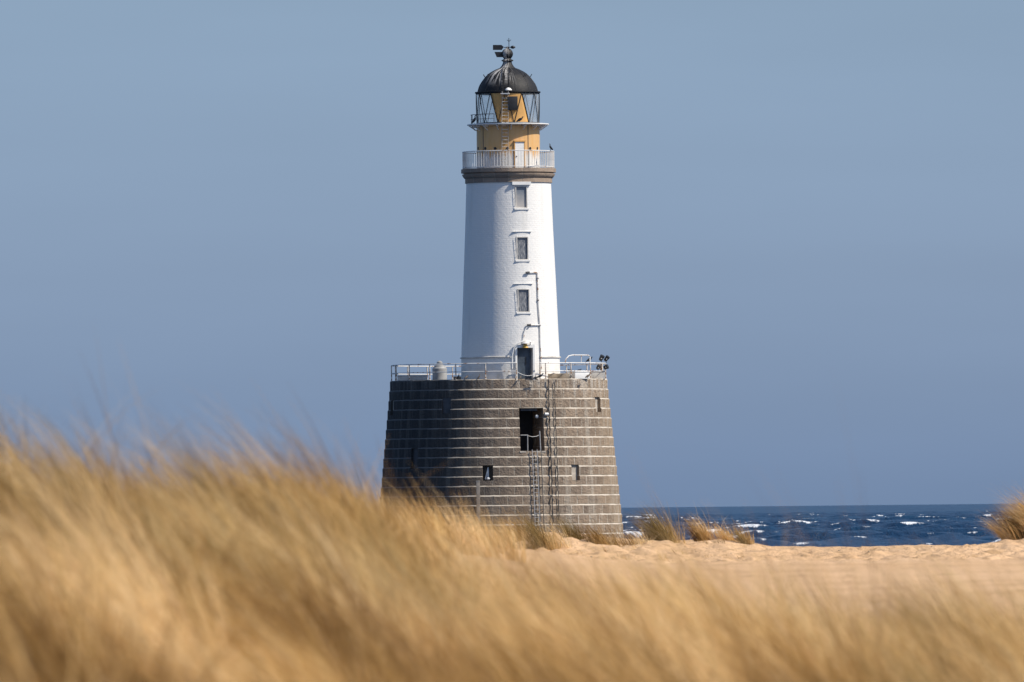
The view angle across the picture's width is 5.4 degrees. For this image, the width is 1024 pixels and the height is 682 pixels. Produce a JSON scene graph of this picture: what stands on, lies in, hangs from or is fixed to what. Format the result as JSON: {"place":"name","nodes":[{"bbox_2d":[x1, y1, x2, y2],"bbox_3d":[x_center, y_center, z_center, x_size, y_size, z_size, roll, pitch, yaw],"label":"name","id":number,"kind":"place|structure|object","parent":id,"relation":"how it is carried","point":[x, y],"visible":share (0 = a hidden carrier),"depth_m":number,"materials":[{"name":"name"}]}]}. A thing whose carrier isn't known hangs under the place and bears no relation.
{"place":"outdoors","nodes":[
{"label":"outdoors","id":0,"kind":"place"},
{"bbox_2d":[0,0,1023,507],"label":"sky","id":1,"kind":"structure","parent":0,"point":[752,200],"materials":[{"name":"blue"}]},
{"bbox_2d":[212,528,1023,681],"bbox_3d":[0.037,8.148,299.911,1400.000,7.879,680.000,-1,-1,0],"label":"sand dune","id":2,"kind":"structure","parent":0,"point":[977,555],"depth_m":177.48,"materials":[{"name":"beige sand"}]},
{"bbox_2d":[67,457,749,567],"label":"dune grass","id":3,"kind":"structure","parent":2,"relation":"on","point":[460,530],"depth_m":147.94,"materials":[{"name":"beige plant"}]},
{"bbox_2d":[484,500,529,542],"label":"grass tuft","id":4,"kind":"object","parent":2,"relation":"on","point":[512,525],"visible":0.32,"depth_m":379.84,"materials":[{"name":"beige plant"}]},
{"bbox_2d":[0,326,1023,681],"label":"marram grass","id":5,"kind":"structure","parent":2,"relation":"on","point":[106,578],"depth_m":46.45,"materials":[{"name":"beige plant"}]},
{"bbox_2d":[498,499,571,550],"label":"grass tuft","id":6,"kind":"object","parent":2,"relation":"on","point":[543,536],"visible":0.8,"depth_m":371.89,"materials":[{"name":"beige plant"}]},
{"bbox_2d":[547,513,588,540],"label":"grass tuft","id":7,"kind":"object","parent":2,"relation":"on","point":[572,533],"visible":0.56,"depth_m":384.76,"materials":[{"name":"beige plant"}]},
{"bbox_2d":[569,511,634,546],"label":"grass tuft","id":8,"kind":"object","parent":2,"relation":"on","point":[604,538],"visible":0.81,"depth_m":379.75,"materials":[{"name":"beige plant"}]},
{"bbox_2d":[611,528,660,545],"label":"grass tuft","id":9,"kind":"object","parent":2,"relation":"on","point":[632,541],"visible":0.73,"depth_m":385.85,"materials":[{"name":"beige plant"}]},
{"bbox_2d":[611,496,712,542],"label":"grass tuft","id":10,"kind":"object","parent":2,"relation":"on","point":[653,526],"visible":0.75,"depth_m":389.65,"materials":[{"name":"beige plant"}]},
{"bbox_2d":[676,504,727,541],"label":"grass tuft","id":11,"kind":"object","parent":2,"relation":"on","point":[703,532],"visible":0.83,"depth_m":395.77,"materials":[{"name":"beige plant"}]},
{"bbox_2d":[709,520,742,540],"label":"grass tuft","id":12,"kind":"object","parent":2,"relation":"on","point":[724,536],"visible":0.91,"depth_m":395.79,"materials":[{"name":"beige plant"}]},
{"bbox_2d":[728,515,754,544],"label":"grass tuft","id":13,"kind":"object","parent":2,"relation":"on","point":[748,540],"visible":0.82,"depth_m":393.87,"materials":[{"name":"beige plant"}]},
{"bbox_2d":[973,473,1023,539],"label":"grass tuft","id":14,"kind":"object","parent":2,"relation":"on","point":[1013,530],"visible":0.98,"depth_m":390.62,"materials":[{"name":"beige plant"}]},
{"bbox_2d":[372,504,1023,546],"bbox_3d":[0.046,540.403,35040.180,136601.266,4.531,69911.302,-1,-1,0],"label":"sea","id":15,"kind":"structure","parent":0,"point":[934,524],"depth_m":2331.06,"materials":[{"name":"blue liquid"}]},
{"bbox_2d":[476,481,479,524],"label":"concrete post","id":16,"kind":"object","parent":15,"relation":"in","point":[477,493],"visible":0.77,"depth_m":794.51,"materials":[{"name":"grey concrete"}]},
{"bbox_2d":[381,40,623,537],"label":"lighthouse","id":17,"kind":"object","parent":15,"relation":"in","point":[499,423],"visible":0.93,"depth_m":797.23,"materials":[{"name":"stone"}]},
{"bbox_2d":[514,140,525,167],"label":"gallery door","id":18,"kind":"structure","parent":17,"relation":"in","point":[518,144],"depth_m":798.18,"materials":[{"name":"white paint"}]},
{"bbox_2d":[512,182,530,209],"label":"window","id":19,"kind":"structure","parent":17,"relation":"in","point":[520,191],"depth_m":797.40,"materials":[{"name":"grey glass"}]},
{"bbox_2d":[512,231,531,261],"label":"window","id":20,"kind":"structure","parent":17,"relation":"in","point":[521,242],"depth_m":797.21,"materials":[{"name":"grey glass"}]},
{"bbox_2d":[516,289,530,313],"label":"window","id":21,"kind":"structure","parent":17,"relation":"in","point":[523,295],"depth_m":797.01,"materials":[{"name":"grey glass"}]},
{"bbox_2d":[515,345,534,379],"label":"tower door","id":22,"kind":"structure","parent":17,"relation":"in","point":[522,355],"depth_m":796.82,"materials":[{"name":"blue paint"}]}
]}

